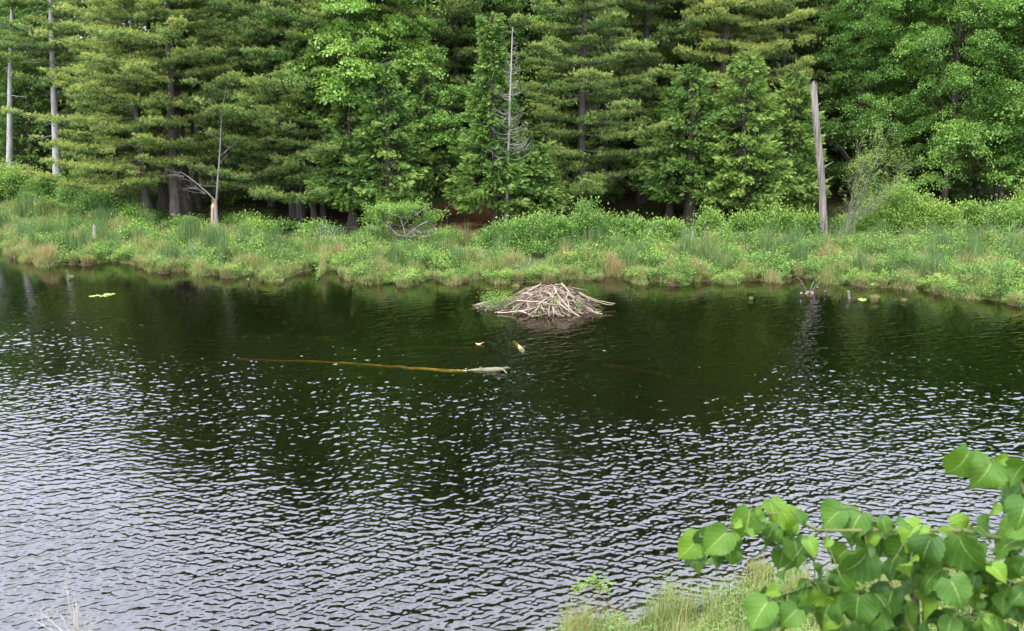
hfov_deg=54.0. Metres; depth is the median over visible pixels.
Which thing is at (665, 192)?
cedar tree
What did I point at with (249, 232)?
marsh bush
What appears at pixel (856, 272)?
marsh bush
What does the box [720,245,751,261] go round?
marsh bush
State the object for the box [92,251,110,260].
marsh bush
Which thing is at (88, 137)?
pine tree
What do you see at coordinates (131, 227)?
marsh bush
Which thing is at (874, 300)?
sedge tussock
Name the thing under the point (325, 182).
cedar tree
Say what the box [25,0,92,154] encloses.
pine tree
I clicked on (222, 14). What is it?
pine tree
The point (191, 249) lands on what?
dead brush
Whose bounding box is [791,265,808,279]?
sedge tussock
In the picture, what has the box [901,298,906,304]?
sedge tussock
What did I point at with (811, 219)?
bush
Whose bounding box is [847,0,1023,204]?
broadleaf tree
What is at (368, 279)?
sedge tussock
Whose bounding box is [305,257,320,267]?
marsh bush
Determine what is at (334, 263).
marsh bush
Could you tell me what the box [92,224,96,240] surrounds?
tree stub
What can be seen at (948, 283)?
marsh herbs
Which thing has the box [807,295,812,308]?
tree stub
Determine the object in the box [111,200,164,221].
bush
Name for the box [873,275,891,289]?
sedge tussock
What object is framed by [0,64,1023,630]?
ground
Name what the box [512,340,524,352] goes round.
short sunken log
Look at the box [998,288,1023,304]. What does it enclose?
marsh bush
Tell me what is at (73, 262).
sedge tussock
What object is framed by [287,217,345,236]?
bush
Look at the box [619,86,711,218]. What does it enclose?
cedar tree
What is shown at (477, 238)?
marsh bush
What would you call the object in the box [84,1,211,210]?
pine tree
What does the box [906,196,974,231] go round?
bush
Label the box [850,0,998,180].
broadleaf tree
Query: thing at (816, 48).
broadleaf tree
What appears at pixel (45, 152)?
young cedar
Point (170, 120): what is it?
pine tree
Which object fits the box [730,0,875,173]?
pine tree
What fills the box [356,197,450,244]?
twisted shrub
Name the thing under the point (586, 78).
pine tree
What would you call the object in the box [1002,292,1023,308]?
sedge tussock
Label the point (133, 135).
young cedar
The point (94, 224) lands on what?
marsh bush
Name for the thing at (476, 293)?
tree stub
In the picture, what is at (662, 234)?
marsh bush
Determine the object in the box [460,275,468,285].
sedge tussock
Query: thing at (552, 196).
cedar tree
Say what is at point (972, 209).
bush
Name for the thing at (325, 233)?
dead brush
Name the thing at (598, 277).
sedge tussock
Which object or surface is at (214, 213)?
dead tree
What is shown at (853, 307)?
tree stub
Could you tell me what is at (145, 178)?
pine tree
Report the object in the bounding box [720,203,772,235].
bush
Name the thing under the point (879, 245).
marsh bush
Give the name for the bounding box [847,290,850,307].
tree stub
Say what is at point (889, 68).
pine tree
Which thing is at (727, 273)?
marsh bush
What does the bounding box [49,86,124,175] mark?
cedar tree
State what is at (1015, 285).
marsh bush
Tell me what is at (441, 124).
broadleaf tree
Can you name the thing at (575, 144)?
young cedar
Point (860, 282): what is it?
sedge tussock
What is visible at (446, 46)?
broadleaf tree
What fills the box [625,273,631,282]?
sedge tussock
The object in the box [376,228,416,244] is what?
marsh bush
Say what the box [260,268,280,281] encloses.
marsh bush
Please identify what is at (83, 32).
broadleaf tree
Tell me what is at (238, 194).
young cedar
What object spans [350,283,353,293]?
tree stub
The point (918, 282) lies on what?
marsh bush
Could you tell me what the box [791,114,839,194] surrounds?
young cedar
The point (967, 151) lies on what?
young cedar
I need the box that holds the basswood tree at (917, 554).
[677,443,1023,630]
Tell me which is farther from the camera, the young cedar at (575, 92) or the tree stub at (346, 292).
the young cedar at (575, 92)
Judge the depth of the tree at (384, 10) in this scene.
72.06 m
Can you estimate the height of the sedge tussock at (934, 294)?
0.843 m
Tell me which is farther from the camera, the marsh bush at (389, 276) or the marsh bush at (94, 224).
the marsh bush at (94, 224)
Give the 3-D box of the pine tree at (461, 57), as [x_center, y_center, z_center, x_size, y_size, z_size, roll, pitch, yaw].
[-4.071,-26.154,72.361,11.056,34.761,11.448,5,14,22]
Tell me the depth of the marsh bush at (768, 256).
50.69 m
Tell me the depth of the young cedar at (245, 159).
79.65 m
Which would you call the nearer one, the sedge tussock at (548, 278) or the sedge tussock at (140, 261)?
the sedge tussock at (548, 278)
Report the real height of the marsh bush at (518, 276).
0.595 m
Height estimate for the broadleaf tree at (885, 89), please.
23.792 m
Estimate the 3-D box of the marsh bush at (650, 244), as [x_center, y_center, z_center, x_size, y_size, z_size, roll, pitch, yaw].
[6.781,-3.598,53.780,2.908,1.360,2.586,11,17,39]
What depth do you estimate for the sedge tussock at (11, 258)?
55.35 m
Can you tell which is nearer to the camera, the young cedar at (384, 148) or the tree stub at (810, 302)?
the tree stub at (810, 302)
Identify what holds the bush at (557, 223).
on the ground at (298, 496)
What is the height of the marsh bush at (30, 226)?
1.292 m
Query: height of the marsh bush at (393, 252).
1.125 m
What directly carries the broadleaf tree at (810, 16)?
on the ground at (298, 496)
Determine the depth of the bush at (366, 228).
60.67 m
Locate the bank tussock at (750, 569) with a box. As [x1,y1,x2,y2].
[742,554,775,589]
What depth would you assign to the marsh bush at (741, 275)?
49.10 m
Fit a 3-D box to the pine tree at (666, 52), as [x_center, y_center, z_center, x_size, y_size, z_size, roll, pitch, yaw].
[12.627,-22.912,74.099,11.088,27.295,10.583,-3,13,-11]
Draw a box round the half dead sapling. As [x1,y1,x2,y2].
[832,100,925,233]
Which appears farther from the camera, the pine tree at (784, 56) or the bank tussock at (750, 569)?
the pine tree at (784, 56)
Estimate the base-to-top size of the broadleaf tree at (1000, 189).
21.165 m
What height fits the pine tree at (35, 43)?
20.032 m
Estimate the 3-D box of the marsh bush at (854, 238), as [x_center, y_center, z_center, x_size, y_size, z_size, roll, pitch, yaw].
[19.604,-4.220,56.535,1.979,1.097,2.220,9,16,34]
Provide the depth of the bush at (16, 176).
74.18 m
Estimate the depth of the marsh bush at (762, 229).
58.32 m
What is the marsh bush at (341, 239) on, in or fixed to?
on the ground at (298, 496)
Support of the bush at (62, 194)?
on the ground at (298, 496)
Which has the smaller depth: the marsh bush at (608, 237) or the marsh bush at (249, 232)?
the marsh bush at (608, 237)
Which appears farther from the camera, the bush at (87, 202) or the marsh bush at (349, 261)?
the bush at (87, 202)
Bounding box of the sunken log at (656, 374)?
[603,363,699,385]
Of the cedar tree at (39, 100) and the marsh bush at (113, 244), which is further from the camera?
the cedar tree at (39, 100)
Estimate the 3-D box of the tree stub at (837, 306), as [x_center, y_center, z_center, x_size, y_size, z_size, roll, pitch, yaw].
[14.555,-0.456,44.971,0.181,0.550,0.178,0,13,0]
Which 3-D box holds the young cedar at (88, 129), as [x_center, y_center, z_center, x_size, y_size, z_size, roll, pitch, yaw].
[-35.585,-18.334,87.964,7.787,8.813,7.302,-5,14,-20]
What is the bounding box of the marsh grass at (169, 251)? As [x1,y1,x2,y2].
[0,179,1023,308]
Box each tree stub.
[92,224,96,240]
[247,278,249,293]
[345,285,348,297]
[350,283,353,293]
[474,286,478,298]
[493,286,496,298]
[798,292,803,307]
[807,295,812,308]
[813,286,818,304]
[823,291,825,305]
[835,299,838,311]
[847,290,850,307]
[850,297,856,311]
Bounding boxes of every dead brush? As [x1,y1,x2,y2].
[182,236,199,257]
[308,215,349,241]
[816,222,859,239]
[983,217,1023,236]
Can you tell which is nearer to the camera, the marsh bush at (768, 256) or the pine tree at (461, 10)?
the marsh bush at (768, 256)
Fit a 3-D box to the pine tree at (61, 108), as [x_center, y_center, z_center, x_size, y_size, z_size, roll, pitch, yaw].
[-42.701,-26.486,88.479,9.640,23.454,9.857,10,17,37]
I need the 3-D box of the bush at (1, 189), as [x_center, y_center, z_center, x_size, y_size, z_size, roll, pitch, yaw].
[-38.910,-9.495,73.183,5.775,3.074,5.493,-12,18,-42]
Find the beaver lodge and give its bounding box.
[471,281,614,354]
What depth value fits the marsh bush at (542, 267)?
49.16 m
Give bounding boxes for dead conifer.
[484,25,533,230]
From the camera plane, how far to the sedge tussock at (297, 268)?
51.02 m
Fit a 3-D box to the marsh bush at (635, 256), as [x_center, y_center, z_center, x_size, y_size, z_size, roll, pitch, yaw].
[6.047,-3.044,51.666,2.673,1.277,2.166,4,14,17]
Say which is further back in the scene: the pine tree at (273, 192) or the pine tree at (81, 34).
the pine tree at (81, 34)
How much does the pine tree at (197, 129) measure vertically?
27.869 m
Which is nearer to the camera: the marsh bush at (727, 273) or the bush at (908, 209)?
the marsh bush at (727, 273)
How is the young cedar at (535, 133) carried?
on the ground at (298, 496)
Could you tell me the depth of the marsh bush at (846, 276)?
48.65 m
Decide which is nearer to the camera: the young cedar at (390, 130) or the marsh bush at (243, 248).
the marsh bush at (243, 248)
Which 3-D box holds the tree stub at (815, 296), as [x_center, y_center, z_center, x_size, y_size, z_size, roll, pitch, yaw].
[13.975,-0.923,46.296,0.261,0.879,0.153,0,13,0]
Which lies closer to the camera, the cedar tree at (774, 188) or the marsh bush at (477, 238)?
the marsh bush at (477, 238)
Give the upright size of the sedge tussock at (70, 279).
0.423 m
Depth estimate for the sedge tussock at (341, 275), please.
50.15 m
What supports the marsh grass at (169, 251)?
on the ground at (298, 496)
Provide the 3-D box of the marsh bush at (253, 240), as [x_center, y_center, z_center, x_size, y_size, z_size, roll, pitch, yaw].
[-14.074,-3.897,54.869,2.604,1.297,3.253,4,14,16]
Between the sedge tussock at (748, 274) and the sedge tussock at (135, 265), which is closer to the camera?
the sedge tussock at (748, 274)
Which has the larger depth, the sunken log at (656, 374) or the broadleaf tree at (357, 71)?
the broadleaf tree at (357, 71)
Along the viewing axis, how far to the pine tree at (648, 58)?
69.35 m
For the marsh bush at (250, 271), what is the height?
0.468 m
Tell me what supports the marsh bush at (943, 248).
on the ground at (298, 496)
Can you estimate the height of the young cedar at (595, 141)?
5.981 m
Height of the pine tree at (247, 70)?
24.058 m
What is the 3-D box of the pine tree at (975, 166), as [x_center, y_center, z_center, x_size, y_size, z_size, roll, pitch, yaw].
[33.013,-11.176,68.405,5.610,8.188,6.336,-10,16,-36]
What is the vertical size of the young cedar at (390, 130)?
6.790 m
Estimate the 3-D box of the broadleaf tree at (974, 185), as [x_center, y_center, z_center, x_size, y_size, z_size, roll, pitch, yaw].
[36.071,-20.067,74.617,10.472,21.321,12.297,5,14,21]
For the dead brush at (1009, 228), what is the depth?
58.21 m
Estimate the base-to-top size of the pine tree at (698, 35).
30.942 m
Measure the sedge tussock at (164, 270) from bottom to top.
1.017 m
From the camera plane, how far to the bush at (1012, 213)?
60.04 m
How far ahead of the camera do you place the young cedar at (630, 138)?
87.83 m
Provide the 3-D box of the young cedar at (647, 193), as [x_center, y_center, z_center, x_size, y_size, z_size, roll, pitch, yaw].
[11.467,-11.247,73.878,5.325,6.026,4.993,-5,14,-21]
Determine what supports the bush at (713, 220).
on the ground at (298, 496)
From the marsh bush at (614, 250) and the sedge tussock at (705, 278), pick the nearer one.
the sedge tussock at (705, 278)
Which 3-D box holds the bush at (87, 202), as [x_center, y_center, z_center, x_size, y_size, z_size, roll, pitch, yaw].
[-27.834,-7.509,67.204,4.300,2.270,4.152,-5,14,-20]
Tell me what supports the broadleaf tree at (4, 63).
on the ground at (298, 496)
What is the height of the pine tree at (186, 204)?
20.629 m
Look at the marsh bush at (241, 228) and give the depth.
59.64 m
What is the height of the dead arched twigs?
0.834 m
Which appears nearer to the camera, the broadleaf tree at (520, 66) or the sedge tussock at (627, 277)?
the sedge tussock at (627, 277)
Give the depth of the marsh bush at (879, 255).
51.51 m
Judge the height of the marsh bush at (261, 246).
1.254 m
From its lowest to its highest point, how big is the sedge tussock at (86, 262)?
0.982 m
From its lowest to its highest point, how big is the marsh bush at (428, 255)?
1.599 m
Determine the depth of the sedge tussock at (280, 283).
48.49 m
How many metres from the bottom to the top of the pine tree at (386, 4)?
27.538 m
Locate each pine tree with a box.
[0,0,60,183]
[0,0,93,178]
[0,0,211,217]
[0,6,70,147]
[15,0,73,93]
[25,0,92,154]
[43,16,179,210]
[57,4,94,76]
[58,0,239,222]
[60,0,143,153]
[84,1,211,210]
[117,0,222,212]
[139,7,226,160]
[150,1,254,168]
[158,2,247,186]
[164,3,226,208]
[168,0,376,218]
[180,0,346,216]
[192,0,333,205]
[194,0,280,191]
[259,16,354,220]
[280,0,382,219]
[322,0,407,169]
[329,0,397,134]
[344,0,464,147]
[358,0,529,195]
[395,0,524,184]
[416,0,568,181]
[469,2,590,143]
[487,0,674,213]
[524,1,601,123]
[525,0,664,188]
[547,0,654,91]
[565,0,733,202]
[612,0,736,142]
[650,0,822,214]
[652,0,786,132]
[663,0,777,86]
[704,4,830,155]
[713,0,841,197]
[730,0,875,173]
[787,0,879,178]
[836,3,938,146]
[941,96,1023,204]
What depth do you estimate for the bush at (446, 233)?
60.15 m
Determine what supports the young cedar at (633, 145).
on the ground at (298, 496)
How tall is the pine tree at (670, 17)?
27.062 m
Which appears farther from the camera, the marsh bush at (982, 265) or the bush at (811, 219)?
the bush at (811, 219)
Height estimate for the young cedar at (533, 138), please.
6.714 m
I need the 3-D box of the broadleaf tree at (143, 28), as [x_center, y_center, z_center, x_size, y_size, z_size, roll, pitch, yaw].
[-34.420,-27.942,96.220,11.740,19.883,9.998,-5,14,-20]
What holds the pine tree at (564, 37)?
on the ground at (298, 496)
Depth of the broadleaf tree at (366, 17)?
71.39 m
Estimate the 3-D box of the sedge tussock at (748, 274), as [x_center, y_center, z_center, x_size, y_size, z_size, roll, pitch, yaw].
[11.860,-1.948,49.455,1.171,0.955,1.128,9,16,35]
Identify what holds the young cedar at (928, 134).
on the ground at (298, 496)
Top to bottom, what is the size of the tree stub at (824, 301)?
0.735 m
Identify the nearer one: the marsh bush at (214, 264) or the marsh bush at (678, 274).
the marsh bush at (678, 274)
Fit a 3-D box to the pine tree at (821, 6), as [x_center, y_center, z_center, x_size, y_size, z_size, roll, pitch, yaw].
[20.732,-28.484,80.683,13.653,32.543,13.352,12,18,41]
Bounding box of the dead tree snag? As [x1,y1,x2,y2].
[810,81,833,237]
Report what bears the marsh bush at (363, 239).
on the ground at (298, 496)
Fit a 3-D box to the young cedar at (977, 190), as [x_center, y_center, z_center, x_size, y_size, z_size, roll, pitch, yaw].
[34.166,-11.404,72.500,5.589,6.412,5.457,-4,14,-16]
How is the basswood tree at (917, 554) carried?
on the ground at (298, 496)
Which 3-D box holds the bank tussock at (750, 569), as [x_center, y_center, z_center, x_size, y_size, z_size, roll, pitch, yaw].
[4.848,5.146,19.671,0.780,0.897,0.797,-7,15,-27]
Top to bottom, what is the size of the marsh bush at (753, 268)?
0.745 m
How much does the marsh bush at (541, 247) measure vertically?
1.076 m
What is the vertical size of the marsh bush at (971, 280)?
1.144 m
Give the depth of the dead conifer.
61.34 m
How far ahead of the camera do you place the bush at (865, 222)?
62.39 m
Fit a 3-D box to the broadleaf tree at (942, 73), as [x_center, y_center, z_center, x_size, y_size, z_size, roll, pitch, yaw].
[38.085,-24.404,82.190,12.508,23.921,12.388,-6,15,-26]
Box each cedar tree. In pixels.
[0,62,68,170]
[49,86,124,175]
[303,82,395,228]
[330,61,446,228]
[382,66,466,220]
[441,11,553,227]
[491,142,573,218]
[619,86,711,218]
[637,62,753,224]
[676,49,805,223]
[737,69,830,213]
[853,132,919,213]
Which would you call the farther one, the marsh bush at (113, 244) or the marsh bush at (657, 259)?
the marsh bush at (113, 244)
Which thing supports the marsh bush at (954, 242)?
on the ground at (298, 496)
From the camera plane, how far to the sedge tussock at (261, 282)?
49.30 m
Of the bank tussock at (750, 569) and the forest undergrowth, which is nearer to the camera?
the bank tussock at (750, 569)
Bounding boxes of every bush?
[0,154,49,199]
[0,175,13,201]
[7,166,75,201]
[12,217,45,232]
[15,232,55,246]
[24,573,98,630]
[39,230,67,249]
[49,169,89,203]
[65,189,128,219]
[77,219,110,231]
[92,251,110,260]
[95,237,136,252]
[104,210,147,228]
[105,249,129,262]
[109,218,161,240]
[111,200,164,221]
[163,212,207,227]
[201,218,228,238]
[203,260,221,272]
[216,239,266,259]
[221,209,273,229]
[227,222,267,235]
[229,226,267,239]
[231,205,271,234]
[240,232,270,252]
[240,266,252,275]
[242,238,288,256]
[256,259,288,268]
[260,216,300,235]
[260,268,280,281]
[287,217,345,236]
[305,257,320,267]
[319,234,356,248]
[326,257,350,270]
[332,242,376,265]
[346,229,385,250]
[353,223,390,238]
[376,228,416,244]
[381,244,410,261]
[381,271,395,282]
[396,242,451,269]
[407,223,447,242]
[429,227,460,241]
[439,267,457,278]
[461,284,523,311]
[467,228,503,249]
[468,215,545,254]
[486,267,515,281]
[504,271,529,282]
[505,206,585,253]
[520,239,557,258]
[531,265,558,279]
[560,192,625,242]
[586,268,605,278]
[592,229,628,249]
[601,244,625,254]
[603,209,675,245]
[611,245,650,264]
[612,237,663,255]
[635,244,688,274]
[638,229,665,247]
[644,213,694,241]
[644,230,674,247]
[667,272,685,281]
[685,200,735,239]
[705,222,735,244]
[707,269,740,284]
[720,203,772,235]
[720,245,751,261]
[731,229,764,250]
[735,271,746,280]
[737,247,803,270]
[739,263,764,278]
[742,199,807,236]
[746,225,785,240]
[780,203,835,239]
[827,208,894,231]
[827,248,852,264]
[838,273,852,282]
[840,233,872,247]
[847,266,872,282]
[852,229,907,255]
[857,176,946,233]
[865,256,903,276]
[867,251,889,262]
[868,266,892,283]
[893,253,916,265]
[898,274,926,287]
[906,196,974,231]
[916,228,968,252]
[916,243,958,258]
[938,194,996,232]
[954,256,1016,287]
[955,193,1023,237]
[959,267,1004,289]
[973,283,999,297]
[984,258,1023,285]
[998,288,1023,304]
[999,176,1023,224]
[1004,279,1023,292]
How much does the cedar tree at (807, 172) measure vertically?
9.793 m
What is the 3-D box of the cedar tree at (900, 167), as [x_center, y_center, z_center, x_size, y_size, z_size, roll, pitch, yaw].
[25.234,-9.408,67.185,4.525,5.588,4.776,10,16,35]
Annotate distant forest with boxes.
[0,1,947,104]
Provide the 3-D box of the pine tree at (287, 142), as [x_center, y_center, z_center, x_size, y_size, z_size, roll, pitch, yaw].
[-12.908,-12.710,65.245,6.695,13.158,6.908,0,13,0]
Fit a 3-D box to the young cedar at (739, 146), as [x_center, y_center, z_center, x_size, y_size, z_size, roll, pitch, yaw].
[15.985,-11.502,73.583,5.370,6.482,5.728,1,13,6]
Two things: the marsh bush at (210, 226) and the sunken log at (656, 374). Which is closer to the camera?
the sunken log at (656, 374)
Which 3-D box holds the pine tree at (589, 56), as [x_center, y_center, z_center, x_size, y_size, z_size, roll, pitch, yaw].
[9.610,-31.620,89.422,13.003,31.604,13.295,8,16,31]
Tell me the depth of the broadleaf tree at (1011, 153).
64.83 m
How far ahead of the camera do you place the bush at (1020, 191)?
61.72 m
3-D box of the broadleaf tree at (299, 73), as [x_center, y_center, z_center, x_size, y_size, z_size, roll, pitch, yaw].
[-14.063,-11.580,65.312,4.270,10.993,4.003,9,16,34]
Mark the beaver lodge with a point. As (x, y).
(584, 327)
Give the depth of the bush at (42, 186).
73.40 m
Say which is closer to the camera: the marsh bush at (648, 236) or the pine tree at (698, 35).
the marsh bush at (648, 236)
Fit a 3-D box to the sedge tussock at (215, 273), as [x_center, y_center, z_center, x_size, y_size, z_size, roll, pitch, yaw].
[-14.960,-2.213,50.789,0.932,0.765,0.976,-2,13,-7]
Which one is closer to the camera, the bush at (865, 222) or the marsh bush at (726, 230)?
the marsh bush at (726, 230)
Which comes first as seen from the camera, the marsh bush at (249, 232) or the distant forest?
the marsh bush at (249, 232)
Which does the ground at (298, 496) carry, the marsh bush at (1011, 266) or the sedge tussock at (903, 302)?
the marsh bush at (1011, 266)
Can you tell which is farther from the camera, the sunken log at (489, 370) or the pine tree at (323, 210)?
the pine tree at (323, 210)
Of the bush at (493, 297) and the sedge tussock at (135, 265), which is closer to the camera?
the bush at (493, 297)
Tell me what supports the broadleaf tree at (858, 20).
on the ground at (298, 496)
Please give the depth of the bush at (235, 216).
64.17 m
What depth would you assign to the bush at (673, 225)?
59.10 m
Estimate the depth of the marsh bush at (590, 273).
49.59 m
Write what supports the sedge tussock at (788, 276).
on the ground at (298, 496)
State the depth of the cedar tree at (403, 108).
62.35 m
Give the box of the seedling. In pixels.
[571,571,619,626]
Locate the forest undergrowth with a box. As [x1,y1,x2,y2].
[14,166,1005,242]
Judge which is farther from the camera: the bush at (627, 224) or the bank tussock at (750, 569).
the bush at (627, 224)
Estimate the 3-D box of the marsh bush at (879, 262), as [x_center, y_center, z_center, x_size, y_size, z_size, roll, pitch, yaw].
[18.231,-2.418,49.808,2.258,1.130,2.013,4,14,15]
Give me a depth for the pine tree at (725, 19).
65.55 m
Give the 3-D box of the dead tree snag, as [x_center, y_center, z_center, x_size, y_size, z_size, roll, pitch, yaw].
[18.114,-9.057,59.087,1.736,9.294,0.578,0,13,0]
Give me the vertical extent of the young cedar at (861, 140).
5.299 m
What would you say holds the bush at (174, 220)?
on the ground at (298, 496)
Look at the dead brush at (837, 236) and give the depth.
59.01 m
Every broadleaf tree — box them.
[0,6,59,132]
[32,0,152,102]
[115,3,183,89]
[197,0,395,136]
[233,0,448,148]
[256,50,330,221]
[364,0,510,153]
[411,0,570,169]
[416,84,472,223]
[449,0,604,148]
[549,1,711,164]
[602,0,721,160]
[728,0,853,68]
[786,0,941,205]
[788,0,919,165]
[823,0,998,182]
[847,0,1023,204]
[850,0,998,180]
[914,9,973,125]
[918,1,1020,188]
[930,0,1023,202]
[977,0,1023,188]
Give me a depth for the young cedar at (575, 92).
88.29 m
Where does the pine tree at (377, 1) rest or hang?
on the ground at (298, 496)
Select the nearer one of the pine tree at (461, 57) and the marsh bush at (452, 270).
the marsh bush at (452, 270)
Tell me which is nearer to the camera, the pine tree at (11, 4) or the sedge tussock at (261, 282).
the sedge tussock at (261, 282)
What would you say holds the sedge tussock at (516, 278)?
on the ground at (298, 496)
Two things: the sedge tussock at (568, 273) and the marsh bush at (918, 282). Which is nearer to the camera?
the marsh bush at (918, 282)
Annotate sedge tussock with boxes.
[5,246,20,261]
[66,252,81,266]
[67,274,73,282]
[79,254,93,268]
[130,254,142,268]
[135,257,145,270]
[152,261,174,277]
[210,266,220,278]
[217,265,234,282]
[257,270,268,284]
[276,278,283,286]
[293,264,302,277]
[336,266,349,281]
[363,274,373,286]
[392,276,407,290]
[433,270,442,282]
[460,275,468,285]
[510,269,525,285]
[512,283,519,293]
[539,269,559,285]
[560,266,573,279]
[595,273,601,283]
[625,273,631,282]
[667,273,682,289]
[700,270,711,282]
[744,267,758,282]
[783,274,793,284]
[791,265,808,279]
[854,275,867,289]
[869,294,878,305]
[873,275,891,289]
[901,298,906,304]
[930,282,945,298]
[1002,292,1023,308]
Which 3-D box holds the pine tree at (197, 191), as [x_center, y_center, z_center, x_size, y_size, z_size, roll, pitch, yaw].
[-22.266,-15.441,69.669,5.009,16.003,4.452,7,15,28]
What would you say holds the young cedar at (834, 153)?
on the ground at (298, 496)
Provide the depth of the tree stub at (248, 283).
48.59 m
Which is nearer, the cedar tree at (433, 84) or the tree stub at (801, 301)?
the tree stub at (801, 301)
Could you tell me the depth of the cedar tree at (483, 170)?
61.80 m
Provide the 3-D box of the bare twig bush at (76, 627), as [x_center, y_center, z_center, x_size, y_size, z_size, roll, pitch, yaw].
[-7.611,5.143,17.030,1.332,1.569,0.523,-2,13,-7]
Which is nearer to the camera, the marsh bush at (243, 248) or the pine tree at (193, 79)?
the marsh bush at (243, 248)
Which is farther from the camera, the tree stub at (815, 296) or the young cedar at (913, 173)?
the young cedar at (913, 173)
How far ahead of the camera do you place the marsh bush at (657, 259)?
50.89 m
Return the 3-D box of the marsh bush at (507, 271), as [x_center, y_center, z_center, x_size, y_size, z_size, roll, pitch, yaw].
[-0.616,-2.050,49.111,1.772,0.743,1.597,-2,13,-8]
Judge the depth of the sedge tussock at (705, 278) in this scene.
49.18 m
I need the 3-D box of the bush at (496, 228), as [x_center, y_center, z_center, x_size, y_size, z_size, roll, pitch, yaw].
[-0.224,-4.517,55.903,4.790,2.332,4.951,0,13,0]
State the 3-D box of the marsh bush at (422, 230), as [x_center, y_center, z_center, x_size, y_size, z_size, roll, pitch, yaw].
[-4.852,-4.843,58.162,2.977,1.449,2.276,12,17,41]
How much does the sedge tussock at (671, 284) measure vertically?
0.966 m
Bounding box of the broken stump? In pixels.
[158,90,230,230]
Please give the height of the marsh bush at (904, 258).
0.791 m
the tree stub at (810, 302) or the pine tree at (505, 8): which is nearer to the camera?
the tree stub at (810, 302)
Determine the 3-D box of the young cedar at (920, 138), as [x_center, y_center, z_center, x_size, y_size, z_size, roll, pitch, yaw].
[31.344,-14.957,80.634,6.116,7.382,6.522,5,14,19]
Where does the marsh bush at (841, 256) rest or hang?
on the ground at (298, 496)
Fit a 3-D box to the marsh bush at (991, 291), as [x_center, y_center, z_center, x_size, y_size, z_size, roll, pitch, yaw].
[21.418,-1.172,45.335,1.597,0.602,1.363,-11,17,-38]
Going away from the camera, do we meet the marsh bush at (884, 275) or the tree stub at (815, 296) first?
the tree stub at (815, 296)
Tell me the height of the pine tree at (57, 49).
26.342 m
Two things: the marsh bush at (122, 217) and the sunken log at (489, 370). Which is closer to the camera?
the sunken log at (489, 370)
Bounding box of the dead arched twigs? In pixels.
[789,278,822,294]
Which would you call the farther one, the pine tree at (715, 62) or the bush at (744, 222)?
the pine tree at (715, 62)
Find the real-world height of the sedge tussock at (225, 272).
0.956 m
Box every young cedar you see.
[0,66,68,157]
[77,69,136,155]
[125,120,154,153]
[189,121,254,203]
[222,135,273,177]
[346,119,402,198]
[373,107,410,163]
[411,111,476,174]
[477,96,566,198]
[499,102,561,178]
[541,91,587,149]
[553,105,609,173]
[565,123,628,203]
[609,97,658,172]
[614,91,660,150]
[626,140,686,200]
[705,115,755,199]
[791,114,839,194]
[794,85,873,173]
[839,111,874,150]
[862,92,938,174]
[867,133,931,200]
[902,109,941,153]
[937,85,1016,176]
[948,112,1021,201]
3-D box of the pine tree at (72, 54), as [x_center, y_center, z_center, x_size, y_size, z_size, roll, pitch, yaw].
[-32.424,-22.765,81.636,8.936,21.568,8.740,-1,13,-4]
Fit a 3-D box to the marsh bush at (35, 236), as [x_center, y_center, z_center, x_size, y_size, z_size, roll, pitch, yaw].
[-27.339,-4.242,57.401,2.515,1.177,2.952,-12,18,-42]
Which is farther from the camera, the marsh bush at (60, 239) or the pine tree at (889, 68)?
the pine tree at (889, 68)
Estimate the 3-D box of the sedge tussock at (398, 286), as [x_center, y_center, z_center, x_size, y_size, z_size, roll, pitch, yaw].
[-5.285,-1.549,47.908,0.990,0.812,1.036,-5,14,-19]
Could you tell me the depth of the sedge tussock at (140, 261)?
52.59 m
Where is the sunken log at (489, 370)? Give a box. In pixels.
[236,358,509,373]
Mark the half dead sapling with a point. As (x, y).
(861, 191)
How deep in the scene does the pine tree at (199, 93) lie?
76.42 m
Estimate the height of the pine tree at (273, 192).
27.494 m
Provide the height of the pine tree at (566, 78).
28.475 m
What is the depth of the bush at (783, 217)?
60.26 m
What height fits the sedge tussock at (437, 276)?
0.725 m
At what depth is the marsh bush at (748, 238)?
56.62 m
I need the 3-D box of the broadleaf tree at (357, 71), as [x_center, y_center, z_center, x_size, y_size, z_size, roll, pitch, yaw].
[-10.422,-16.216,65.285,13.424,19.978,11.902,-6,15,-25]
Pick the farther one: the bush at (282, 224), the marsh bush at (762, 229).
the bush at (282, 224)
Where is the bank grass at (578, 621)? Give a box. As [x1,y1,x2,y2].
[527,525,1023,630]
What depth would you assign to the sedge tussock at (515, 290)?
47.11 m
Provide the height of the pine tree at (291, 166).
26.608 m
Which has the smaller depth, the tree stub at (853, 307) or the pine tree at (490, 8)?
the tree stub at (853, 307)
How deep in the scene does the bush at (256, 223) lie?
61.22 m
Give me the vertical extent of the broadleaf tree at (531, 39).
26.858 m
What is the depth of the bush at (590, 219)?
56.52 m
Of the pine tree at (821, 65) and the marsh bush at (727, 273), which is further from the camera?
the pine tree at (821, 65)
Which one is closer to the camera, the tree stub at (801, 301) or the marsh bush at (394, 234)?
the tree stub at (801, 301)
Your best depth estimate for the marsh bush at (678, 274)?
48.32 m
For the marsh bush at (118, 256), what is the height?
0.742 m
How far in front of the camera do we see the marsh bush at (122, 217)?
62.75 m
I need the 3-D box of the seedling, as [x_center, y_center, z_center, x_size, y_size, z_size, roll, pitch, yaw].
[1.482,5.008,17.672,0.887,1.144,0.309,0,13,0]
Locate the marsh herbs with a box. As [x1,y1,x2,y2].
[0,190,1023,302]

